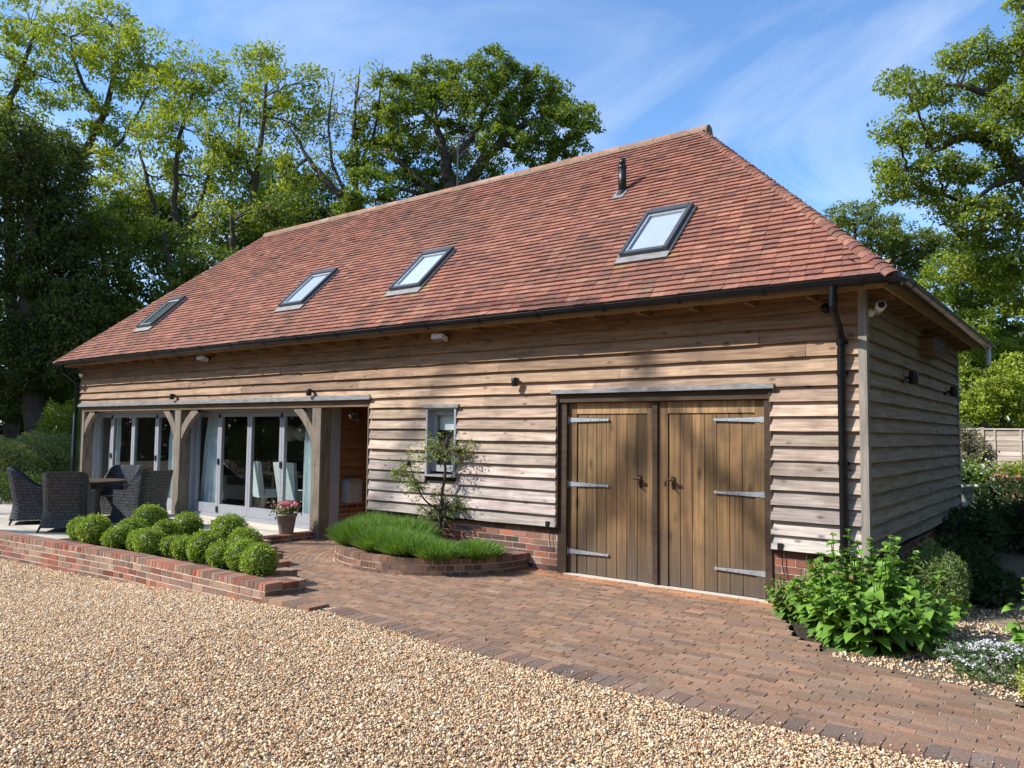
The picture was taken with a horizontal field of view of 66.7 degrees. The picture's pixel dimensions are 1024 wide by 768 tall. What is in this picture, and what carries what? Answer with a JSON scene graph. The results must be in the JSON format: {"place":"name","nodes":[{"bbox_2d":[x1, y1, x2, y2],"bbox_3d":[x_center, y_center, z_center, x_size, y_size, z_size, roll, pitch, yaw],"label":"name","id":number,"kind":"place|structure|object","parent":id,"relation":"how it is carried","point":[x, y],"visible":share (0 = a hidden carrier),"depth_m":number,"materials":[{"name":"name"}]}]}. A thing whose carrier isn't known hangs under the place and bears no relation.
{"place":"outdoors","nodes":[
{"label":"outdoors","id":0,"kind":"place"},
{"bbox_2d":[60,535,243,572],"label":"planting bed soil","id":1,"kind":"structure","parent":0,"point":[124,548],"depth_m":9.72,"materials":[{"name":"brown soil"}]},
{"bbox_2d":[74,512,114,545],"bbox_3d":[-5.827,2.038,10.874,0.517,0.495,0.512,-2,-5,37],"label":"box ball","id":2,"kind":"object","parent":1,"relation":"on","point":[91,529],"visible":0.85,"depth_m":10.74,"materials":[{"name":"green plant"}]},
{"bbox_2d":[100,526,126,548],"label":"box ball","id":3,"kind":"object","parent":1,"relation":"on","point":[113,537],"visible":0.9,"depth_m":10.42,"materials":[{"name":"green plant"}]},
{"bbox_2d":[116,516,149,547],"bbox_3d":[-5.233,2.048,10.726,0.515,0.467,0.490,-2,-5,37],"label":"box ball","id":4,"kind":"object","parent":1,"relation":"on","point":[130,524],"visible":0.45,"depth_m":10.64,"materials":[{"name":"green plant"}]},
{"bbox_2d":[131,526,165,555],"bbox_3d":[-4.655,2.039,9.994,0.446,0.429,0.442,2,-4,-21],"label":"box ball","id":5,"kind":"object","parent":1,"relation":"on","point":[146,540],"visible":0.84,"depth_m":9.89,"materials":[{"name":"green plant"}]},
{"bbox_2d":[131,502,168,526],"bbox_3d":[-5.660,2.121,12.164,0.596,0.553,0.571,-2,-5,37],"label":"box ball","id":6,"kind":"object","parent":1,"relation":"on","point":[153,514],"visible":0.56,"depth_m":12.05,"materials":[{"name":"green plant"}]},
{"bbox_2d":[151,518,177,537],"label":"box ball","id":7,"kind":"object","parent":1,"relation":"on","point":[168,527],"visible":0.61,"depth_m":11.14,"materials":[{"name":"green plant"}]},
{"bbox_2d":[157,534,182,557],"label":"box ball","id":8,"kind":"object","parent":1,"relation":"on","point":[164,549],"visible":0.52,"depth_m":9.85,"materials":[{"name":"green plant"}]},
{"bbox_2d":[169,533,191,559],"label":"box ball","id":9,"kind":"object","parent":1,"relation":"on","point":[179,548],"visible":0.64,"depth_m":9.68,"materials":[{"name":"green plant"}]},
{"bbox_2d":[172,511,204,535],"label":"box ball","id":10,"kind":"object","parent":1,"relation":"on","point":[189,523],"visible":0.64,"depth_m":11.49,"materials":[{"name":"green plant"}]},
{"bbox_2d":[185,529,223,562],"bbox_3d":[-3.768,2.008,9.582,0.466,0.462,0.457,3,-4,-35],"label":"box ball","id":11,"kind":"object","parent":1,"relation":"on","point":[197,546],"visible":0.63,"depth_m":9.46,"materials":[{"name":"green plant"}]},
{"bbox_2d":[205,539,232,568],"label":"box ball","id":12,"kind":"object","parent":1,"relation":"on","point":[216,552],"visible":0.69,"depth_m":9.08,"materials":[{"name":"green plant"}]},
{"bbox_2d":[208,512,249,540],"bbox_3d":[-3.948,2.052,10.831,0.586,0.555,0.549,-2,-5,37],"label":"box ball","id":13,"kind":"object","parent":1,"relation":"on","point":[225,526],"visible":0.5,"depth_m":10.69,"materials":[{"name":"green plant"}]},
{"bbox_2d":[221,537,257,571],"bbox_3d":[-3.125,1.994,9.028,0.442,0.440,0.457,-2,-5,37],"label":"box ball","id":14,"kind":"object","parent":1,"relation":"on","point":[235,549],"visible":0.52,"depth_m":8.92,"materials":[{"name":"green plant"}]},
{"bbox_2d":[223,526,263,546],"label":"box ball","id":15,"kind":"object","parent":1,"relation":"on","point":[248,532],"visible":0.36,"depth_m":9.76,"materials":[{"name":"green plant"}]},
{"bbox_2d":[238,541,280,576],"bbox_3d":[-2.809,1.958,8.619,0.470,0.434,0.457,-2,-5,37],"label":"box ball","id":16,"kind":"object","parent":1,"relation":"on","point":[259,560],"visible":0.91,"depth_m":8.50,"materials":[{"name":"green plant"}]},
{"bbox_2d":[0,492,308,538],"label":"terrace","id":17,"kind":"structure","parent":0,"point":[28,527],"depth_m":12.86,"materials":[{"name":"beige stone"}]},
{"bbox_2d":[6,467,42,525],"bbox_3d":[-8.231,1.905,13.360,0.770,0.946,0.727,3,-4,-28],"label":"wicker chair","id":18,"kind":"object","parent":17,"relation":"on","point":[27,494],"visible":0.76,"depth_m":13.04,"materials":[{"name":"black wicker"}]},
{"bbox_2d":[36,472,95,532],"bbox_3d":[-7.062,1.856,12.392,0.727,0.946,0.770,2,-4,-16],"label":"wicker chair","id":19,"kind":"object","parent":17,"relation":"on","point":[67,496],"visible":0.95,"depth_m":12.10,"materials":[{"name":"black wicker"}]},
{"bbox_2d":[89,478,126,514],"bbox_3d":[-7.388,2.032,13.521,1.220,0.720,1.220,-2,-5,37],"label":"garden table","id":20,"kind":"object","parent":17,"relation":"on","point":[98,485],"visible":0.41,"depth_m":13.47,"materials":[{"name":"brown wood"}]},
{"bbox_2d":[100,464,143,514],"bbox_3d":[-7.308,1.982,14.415,0.727,0.946,0.770,0,-4,5],"label":"wicker chair","id":21,"kind":"object","parent":17,"relation":"on","point":[129,473],"visible":0.29,"depth_m":14.65,"materials":[{"name":"black wicker"}]},
{"bbox_2d":[109,470,172,523],"bbox_3d":[-6.138,1.903,12.962,0.770,0.946,0.727,-1,-4,24],"label":"wicker chair","id":22,"kind":"object","parent":17,"relation":"on","point":[150,487],"visible":0.81,"depth_m":12.72,"materials":[{"name":"black wicker"}]},
{"bbox_2d":[0,559,976,767],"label":"gravel ground","id":23,"kind":"structure","parent":0,"point":[396,753],"depth_m":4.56,"materials":[{"name":"beige gravel"}]},
{"bbox_2d":[0,530,328,614],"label":"terrace wall","id":24,"kind":"structure","parent":23,"relation":"on","point":[110,564],"depth_m":9.30,"materials":[{"name":"brick"}]},
{"bbox_2d":[0,0,1023,430],"label":"sky","id":25,"kind":"structure","parent":0,"point":[786,85],"materials":[{"name":"blue"}]},
{"bbox_2d":[58,431,1023,767],"bbox_3d":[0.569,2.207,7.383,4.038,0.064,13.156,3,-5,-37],"label":"brick paving","id":26,"kind":"structure","parent":0,"point":[566,615],"depth_m":6.18,"materials":[{"name":"brick"}]},
{"bbox_2d":[258,531,314,543],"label":"terrace kerb","id":27,"kind":"structure","parent":26,"relation":"on","point":[294,536],"depth_m":12.04,"materials":[{"name":"brick"}]},
{"bbox_2d":[267,497,302,533],"bbox_3d":[-3.529,2.069,12.208,0.572,0.543,0.582,3,-4,-32],"label":"flower pot","id":28,"kind":"object","parent":27,"relation":"on","point":[286,517],"visible":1,"depth_m":12.10,"materials":[{"name":"beige ceramic"}]},
{"bbox_2d":[334,542,528,575],"bbox_3d":[-1.398,2.249,10.146,2.931,0.230,1.467,-2,-5,37],"label":"curved planter","id":29,"kind":"object","parent":26,"relation":"on","point":[351,557],"visible":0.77,"depth_m":9.41,"materials":[{"name":"brick"}]},
{"bbox_2d":[324,516,390,548],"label":"ornamental grass","id":30,"kind":"object","parent":29,"relation":"in","point":[341,532],"visible":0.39,"depth_m":10.29,"materials":[{"name":"green plant"}]},
{"bbox_2d":[339,509,405,523],"bbox_3d":[-1.965,2.005,11.069,1.084,0.467,1.095,-2,-5,37],"label":"lavender","id":31,"kind":"object","parent":29,"relation":"in","point":[376,515],"visible":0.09,"depth_m":11.03,"materials":[{"name":"green plant"}]},
{"bbox_2d":[349,523,423,552],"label":"ornamental grass","id":32,"kind":"object","parent":29,"relation":"in","point":[363,540],"visible":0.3,"depth_m":9.79,"materials":[{"name":"green plant"}]},
{"bbox_2d":[368,514,444,538],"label":"ornamental grass","id":33,"kind":"object","parent":29,"relation":"on","point":[423,526],"visible":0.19,"depth_m":10.46,"materials":[{"name":"green plant"}]},
{"bbox_2d":[372,529,449,556],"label":"ornamental grass","id":34,"kind":"object","parent":29,"relation":"on","point":[403,545],"visible":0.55,"depth_m":9.47,"materials":[{"name":"green plant"}]},
{"bbox_2d":[386,429,475,531],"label":"ornamental tree","id":35,"kind":"object","parent":29,"relation":"in","point":[442,506],"visible":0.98,"depth_m":10.52,"materials":[{"name":"green plant"}]},
{"bbox_2d":[410,538,467,561],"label":"ornamental grass","id":36,"kind":"object","parent":29,"relation":"in","point":[441,551],"visible":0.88,"depth_m":9.26,"materials":[{"name":"green plant"}]},
{"bbox_2d":[451,537,508,560],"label":"ornamental grass","id":37,"kind":"object","parent":29,"relation":"in","point":[479,550],"visible":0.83,"depth_m":9.38,"materials":[{"name":"green plant"}]},
{"bbox_2d":[0,289,1023,446],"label":"woodland","id":38,"kind":"object","parent":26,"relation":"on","point":[1018,336],"depth_m":53.88,"materials":[{"name":"green plant"}]},
{"bbox_2d":[319,607,1017,767],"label":"scattered stones","id":39,"kind":"object","parent":26,"relation":"on","point":[760,711],"visible":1,"depth_m":4.84,"materials":[{"name":"beige stone"}]},
{"bbox_2d":[791,622,826,649],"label":"corner bed soil","id":40,"kind":"structure","parent":0,"point":[800,630],"depth_m":6.79,"materials":[{"name":"brown soil"}]},
{"bbox_2d":[763,569,811,623],"bbox_3d":[2.727,2.017,7.403,0.646,0.553,0.657,-2,-5,37],"label":"leafy perennial","id":41,"kind":"object","parent":40,"relation":"on","point":[782,608],"visible":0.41,"depth_m":7.29,"materials":[{"name":"green plant"}]},
{"bbox_2d":[783,528,970,659],"bbox_3d":[3.101,1.790,6.571,1.444,1.068,1.418,0,-4,4],"label":"leafy perennial","id":42,"kind":"object","parent":40,"relation":"on","point":[874,618],"visible":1,"depth_m":6.30,"materials":[{"name":"green plant"}]},
{"bbox_2d":[823,538,1023,705],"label":"garden path","id":43,"kind":"structure","parent":0,"point":[1012,561],"depth_m":6.01,"materials":[{"name":"beige gravel"}]},
{"bbox_2d":[930,637,1023,691],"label":"candytuft","id":44,"kind":"object","parent":43,"relation":"on","point":[965,663],"visible":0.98,"depth_m":5.64,"materials":[{"name":"white plant"}]},
{"bbox_2d":[1001,577,1023,669],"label":"leafy perennial","id":45,"kind":"object","parent":43,"relation":"on","point":[1018,636],"visible":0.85,"depth_m":5.90,"materials":[{"name":"green plant"}]},
{"bbox_2d":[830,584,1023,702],"bbox_3d":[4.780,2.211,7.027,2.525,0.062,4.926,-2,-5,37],"label":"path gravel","id":46,"kind":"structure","parent":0,"point":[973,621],"depth_m":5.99,"materials":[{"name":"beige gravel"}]},
{"bbox_2d":[962,450,996,502],"bbox_3d":[9.200,1.877,15.487,0.828,1.122,0.739,4,-5,-38],"label":"flowering plant","id":47,"kind":"object","parent":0,"point":[983,473],"visible":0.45,"depth_m":15.37,"materials":[{"name":"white plant"}]},
{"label":"lawn","id":48,"kind":"structure","parent":0,"visible":0},
{"bbox_2d":[0,468,42,503],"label":"border shrub","id":49,"kind":"object","parent":48,"relation":"on","point":[6,497],"visible":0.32,"depth_m":17.01,"materials":[{"name":"green plant"}]},
{"bbox_2d":[0,435,56,493],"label":"willow shrub","id":50,"kind":"object","parent":48,"relation":"on","point":[29,450],"visible":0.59,"depth_m":19.21,"materials":[{"name":"green plant"}]},
{"bbox_2d":[0,429,79,475],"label":"willow shrub","id":51,"kind":"object","parent":48,"relation":"on","point":[42,443],"visible":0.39,"depth_m":20.20,"materials":[{"name":"green plant"}]},
{"bbox_2d":[34,397,80,471],"bbox_3d":[-12.347,1.689,21.525,1.561,2.743,1.573,-2,-5,37],"label":"willow shrub","id":52,"kind":"object","parent":48,"relation":"on","point":[65,419],"visible":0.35,"depth_m":21.26,"materials":[{"name":"green plant"}]},
{"bbox_2d":[0,106,123,457],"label":"dark tree","id":53,"kind":"object","parent":48,"relation":"on","point":[32,334],"visible":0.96,"depth_m":23.58,"materials":[{"name":"green plant"}]},
{"bbox_2d":[23,195,154,435],"bbox_3d":[-21.881,-2.952,39.762,6.482,13.864,7.965,-2,-5,37],"label":"woodland tree","id":54,"kind":"object","parent":48,"relation":"on","point":[135,258],"visible":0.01,"depth_m":39.99,"materials":[{"name":"green plant"}]},
{"bbox_2d":[0,0,186,470],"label":"ash tree","id":55,"kind":"object","parent":48,"relation":"on","point":[92,53],"visible":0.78,"depth_m":30.69,"materials":[{"name":"green plant"}]},
{"bbox_2d":[66,198,160,336],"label":"understorey tree","id":56,"kind":"object","parent":48,"relation":"on","point":[112,257],"visible":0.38,"depth_m":25.31,"materials":[{"name":"green plant"}]},
{"bbox_2d":[92,37,253,287],"bbox_3d":[-12.462,-4.873,28.938,6.226,16.578,4.540,0,-4,9],"label":"ash tree","id":57,"kind":"object","parent":48,"relation":"on","point":[178,88],"visible":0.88,"depth_m":28.88,"materials":[{"name":"green plant"}]},
{"bbox_2d":[111,210,234,316],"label":"understorey tree","id":58,"kind":"object","parent":48,"relation":"on","point":[185,254],"visible":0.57,"depth_m":26.06,"materials":[{"name":"green plant"}]},
{"bbox_2d":[121,184,244,293],"bbox_3d":[-16.357,-3.141,39.567,8.180,14.344,5.920,0,-4,13],"label":"woodland tree","id":59,"kind":"object","parent":48,"relation":"on","point":[182,211],"visible":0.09,"depth_m":39.12,"materials":[{"name":"green plant"}]},
{"bbox_2d":[166,189,324,287],"bbox_3d":[-9.034,-1.618,25.854,4.926,9.724,3.952,-2,-5,37],"label":"understorey tree","id":60,"kind":"object","parent":48,"relation":"on","point":[234,242],"visible":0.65,"depth_m":26.00,"materials":[{"name":"green plant"}]},
{"bbox_2d":[187,38,336,250],"bbox_3d":[-8.878,-4.687,27.863,5.299,16.114,4.576,0,-4,12],"label":"ash tree","id":61,"kind":"object","parent":48,"relation":"on","point":[283,101],"visible":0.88,"depth_m":27.87,"materials":[{"name":"green plant"}]},
{"bbox_2d":[208,147,359,240],"bbox_3d":[-11.082,-4.027,39.883,7.576,16.275,8.659,1,-4,2],"label":"woodland tree","id":62,"kind":"object","parent":48,"relation":"on","point":[328,197],"visible":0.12,"depth_m":37.56,"materials":[{"name":"green plant"}]},
{"bbox_2d":[265,57,388,220],"bbox_3d":[-6.330,-3.933,26.937,4.747,14.540,2.617,0,-4,15],"label":"ash tree","id":63,"kind":"object","parent":48,"relation":"on","point":[326,181],"visible":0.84,"depth_m":26.95,"materials":[{"name":"green plant"}]},
{"bbox_2d":[326,42,606,216],"bbox_3d":[-1.526,-4.219,26.533,9.197,15.186,4.931,1,-4,1],"label":"oak tree","id":64,"kind":"object","parent":48,"relation":"on","point":[565,111],"visible":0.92,"depth_m":25.93,"materials":[{"name":"green plant"}]},
{"bbox_2d":[53,124,992,602],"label":"barn","id":65,"kind":"structure","parent":48,"relation":"on","point":[707,396],"depth_m":9.93,"materials":[{"name":"brown wood"}]},
{"bbox_2d":[96,414,112,477],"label":"bifold door","id":66,"kind":"structure","parent":65,"relation":"in","point":[100,419],"depth_m":17.57,"materials":[{"name":"grey paint"}]},
{"bbox_2d":[108,418,121,469],"bbox_3d":[-9.013,1.532,17.599,0.500,2.120,0.092,-2,-5,37],"label":"curtain","id":67,"kind":"object","parent":65,"relation":"hanging from","point":[118,439],"visible":0.12,"depth_m":17.50,"materials":[{"name":"fabric"}]},
{"bbox_2d":[111,414,133,466],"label":"bifold door","id":68,"kind":"structure","parent":65,"relation":"in","point":[114,429],"depth_m":17.16,"materials":[{"name":"grey paint"}]},
{"bbox_2d":[132,414,157,469],"bbox_3d":[-7.700,1.563,16.327,1.000,1.875,0.085,-2,-5,37],"label":"bifold door","id":69,"kind":"structure","parent":65,"relation":"in","point":[135,428],"depth_m":16.60,"materials":[{"name":"grey paint"}]},
{"bbox_2d":[132,295,187,331],"bbox_3d":[-7.557,-1.515,16.754,0.690,0.858,0.888,-2,-5,37],"label":"roof window","id":70,"kind":"structure","parent":65,"relation":"in","point":[172,303],"depth_m":16.70,"materials":[{"name":"metal"}]},
{"bbox_2d":[155,414,171,506],"bbox_3d":[-6.955,1.536,15.770,0.902,1.875,0.065,-2,-5,37],"label":"bifold door","id":71,"kind":"structure","parent":65,"relation":"in","point":[159,420],"depth_m":16.02,"materials":[{"name":"grey paint"}]},
{"bbox_2d":[193,413,220,512],"bbox_3d":[-5.818,1.492,14.888,0.840,1.875,0.085,-2,-5,37],"label":"bifold door","id":72,"kind":"structure","parent":65,"relation":"in","point":[197,505],"depth_m":15.01,"materials":[{"name":"grey paint"}]},
{"bbox_2d":[199,417,217,502],"bbox_3d":[-5.893,1.414,15.213,0.780,2.120,0.092,-2,-5,37],"label":"curtain","id":73,"kind":"object","parent":65,"relation":"hanging from","point":[208,486],"visible":0.56,"depth_m":15.21,"materials":[{"name":"fabric"}]},
{"bbox_2d":[217,412,249,516],"bbox_3d":[-5.121,1.467,14.367,0.942,1.875,0.065,-2,-5,37],"label":"bifold door","id":74,"kind":"structure","parent":65,"relation":"in","point":[222,508],"depth_m":14.47,"materials":[{"name":"grey paint"}]},
{"bbox_2d":[223,461,273,502],"bbox_3d":[-5.797,2.166,17.326,1.040,0.850,0.750,-2,-5,37],"label":"sofa","id":75,"kind":"object","parent":65,"relation":"in","point":[233,487],"visible":0.34,"depth_m":17.25,"materials":[{"name":"grey fabric"}]},
{"bbox_2d":[247,412,282,519],"bbox_3d":[-4.357,1.437,13.771,0.980,1.875,0.085,-2,-5,37],"label":"bifold door","id":76,"kind":"structure","parent":65,"relation":"in","point":[262,513],"depth_m":13.93,"materials":[{"name":"grey paint"}]},
{"bbox_2d":[253,461,277,509],"bbox_3d":[-4.729,2.002,15.043,0.630,1.030,0.540,3,-5,-38],"label":"dining chair","id":77,"kind":"object","parent":65,"relation":"on","point":[261,491],"visible":0.49,"depth_m":14.80,"materials":[{"name":"white fabric"}]},
{"bbox_2d":[273,462,302,511],"bbox_3d":[-4.043,1.976,14.517,0.540,1.030,0.630,-2,-4,32],"label":"dining chair","id":78,"kind":"object","parent":65,"relation":"on","point":[294,492],"visible":0.37,"depth_m":14.25,"materials":[{"name":"white fabric"}]},
{"bbox_2d":[280,412,312,523],"bbox_3d":[-3.612,1.410,13.213,0.922,1.875,0.065,-2,-5,37],"label":"bifold door","id":79,"kind":"structure","parent":65,"relation":"in","point":[304,518],"depth_m":13.44,"materials":[{"name":"grey paint"}]},
{"bbox_2d":[302,429,311,513],"bbox_3d":[-3.495,1.324,13.379,0.300,2.120,0.092,-2,-5,37],"label":"curtain","id":80,"kind":"object","parent":65,"relation":"hanging from","point":[307,476],"visible":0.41,"depth_m":13.35,"materials":[{"name":"fabric"}]},
{"bbox_2d":[274,267,340,311],"bbox_3d":[-3.596,-1.665,13.724,0.730,0.858,0.888,-2,-5,37],"label":"roof window","id":81,"kind":"structure","parent":65,"relation":"in","point":[304,292],"depth_m":13.68,"materials":[{"name":"metal"}]},
{"bbox_2d":[341,478,362,502],"bbox_3d":[-2.638,1.754,12.835,0.195,0.392,0.300,-2,-5,37],"label":"post box","id":82,"kind":"object","parent":65,"relation":"attached to","point":[351,489],"visible":1,"depth_m":12.75,"materials":[{"name":"metal"}]},
{"bbox_2d":[384,246,456,296],"bbox_3d":[-1.400,-1.747,12.045,0.720,0.858,0.888,-2,-5,37],"label":"roof window","id":83,"kind":"structure","parent":65,"relation":"in","point":[426,265],"depth_m":12.00,"materials":[{"name":"metal"}]},
{"bbox_2d":[420,404,459,477],"bbox_3d":[-0.926,0.789,10.877,0.670,0.997,0.320,-2,-5,37],"label":"window","id":84,"kind":"structure","parent":65,"relation":"in","point":[441,418],"depth_m":10.97,"materials":[{"name":"grey paint"}]},
{"bbox_2d":[567,402,658,584],"bbox_3d":[1.168,1.251,9.224,1.245,2.060,0.131,-2,-5,37],"label":"garage door","id":85,"kind":"structure","parent":65,"relation":"in","point":[613,483],"depth_m":9.21,"materials":[{"name":"brown wood"}]},
{"bbox_2d":[614,202,697,263],"bbox_3d":[1.787,-1.867,9.606,0.710,0.858,0.888,-2,-5,37],"label":"roof window","id":86,"kind":"structure","parent":65,"relation":"in","point":[658,231],"depth_m":9.55,"materials":[{"name":"glass"}]},
{"bbox_2d":[659,400,765,598],"bbox_3d":[2.166,1.214,8.460,1.260,2.060,0.131,-2,-5,37],"label":"garage door","id":87,"kind":"structure","parent":65,"relation":"in","point":[712,480],"depth_m":8.47,"materials":[{"name":"brown wood"}]},
{"bbox_2d":[917,335,945,359],"bbox_3d":[5.396,-0.462,9.998,0.210,0.230,0.810,-2,-5,37],"label":"wall vent","id":88,"kind":"object","parent":65,"relation":"attached to","point":[932,346],"depth_m":9.73,"materials":[{"name":"brown wood"}]},
{"bbox_2d":[818,198,903,258],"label":"distant tree","id":89,"kind":"object","parent":48,"relation":"on","point":[848,224],"visible":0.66,"depth_m":35.08,"materials":[{"name":"green plant"}]},
{"bbox_2d":[874,213,964,282],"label":"distant tree","id":90,"kind":"object","parent":48,"relation":"on","point":[908,256],"visible":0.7,"depth_m":35.37,"materials":[{"name":"green plant"}]},
{"bbox_2d":[898,536,973,618],"bbox_3d":[4.114,1.890,7.535,0.659,0.832,0.745,1,-4,-4],"label":"rosemary","id":91,"kind":"object","parent":48,"relation":"on","point":[958,583],"visible":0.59,"depth_m":7.44,"materials":[{"name":"green plant"}]},
{"bbox_2d":[865,0,1023,324],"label":"oak tree","id":92,"kind":"object","parent":48,"relation":"on","point":[1000,143],"visible":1,"depth_m":16.76,"materials":[{"name":"green plant"}]},
{"bbox_2d":[900,531,1003,595],"bbox_3d":[4.987,2.042,8.858,1.056,0.736,2.324,-2,-5,37],"label":"shrub","id":93,"kind":"object","parent":48,"relation":"on","point":[978,554],"visible":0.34,"depth_m":8.62,"materials":[{"name":"green plant"}]},
{"bbox_2d":[915,241,1023,427],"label":"field maple","id":94,"kind":"object","parent":48,"relation":"on","point":[968,305],"visible":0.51,"depth_m":25.78,"materials":[{"name":"green plant"}]},
{"bbox_2d":[961,460,980,506],"bbox_3d":[8.429,1.869,14.574,0.661,0.905,0.660,1,-4,-10],"label":"patterned pot","id":95,"kind":"object","parent":48,"relation":"on","point":[967,485],"visible":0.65,"depth_m":14.43,"materials":[{"name":"white ceramic"}]},
{"bbox_2d":[937,499,1013,560],"bbox_3d":[6.365,2.103,10.853,1.011,0.948,2.868,-2,-5,37],"label":"shrub","id":96,"kind":"object","parent":48,"relation":"on","point":[987,527],"visible":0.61,"depth_m":10.48,"materials":[{"name":"green plant"}]},
{"bbox_2d":[959,351,1023,427],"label":"hazel bush","id":97,"kind":"object","parent":48,"relation":"on","point":[991,399],"visible":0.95,"depth_m":23.77,"materials":[{"name":"green plant"}]},
{"bbox_2d":[960,427,1023,491],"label":"garden fence","id":98,"kind":"object","parent":48,"relation":"on","point":[1008,443],"visible":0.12,"depth_m":21.18,"materials":[{"name":"brown wood"}]},
{"bbox_2d":[963,564,1023,608],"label":"shrub","id":99,"kind":"object","parent":48,"relation":"on","point":[989,591],"visible":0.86,"depth_m":7.97,"materials":[{"name":"green plant"}]},
{"bbox_2d":[970,471,1023,532],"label":"shrub","id":100,"kind":"object","parent":48,"relation":"on","point":[992,495],"visible":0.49,"depth_m":14.67,"materials":[{"name":"green plant"}]},
{"bbox_2d":[985,495,1023,553],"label":"shrub","id":101,"kind":"object","parent":48,"relation":"on","point":[1013,511],"visible":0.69,"depth_m":11.74,"materials":[{"name":"green plant"}]},
{"bbox_3d":[12.383,2.903,18.904,1.700,0.280,1.300,-2,-5,37],"label":"stone ledge","id":102,"kind":"object","parent":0,"visible":0},
{"bbox_2d":[985,455,1023,495],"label":"shrub","id":103,"kind":"object","parent":102,"relation":"on","point":[1016,468],"visible":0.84,"depth_m":18.94,"materials":[{"name":"green plant"}]},
{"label":"back paving","id":104,"kind":"structure","parent":0,"visible":0},
{"bbox_2d":[960,418,999,477],"bbox_3d":[12.204,2.031,20.694,1.097,2.333,1.488,-9,-10,69],"label":"climbing shrub","id":105,"kind":"object","parent":104,"relation":"on","point":[965,445],"visible":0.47,"depth_m":20.52,"materials":[{"name":"green plant"}]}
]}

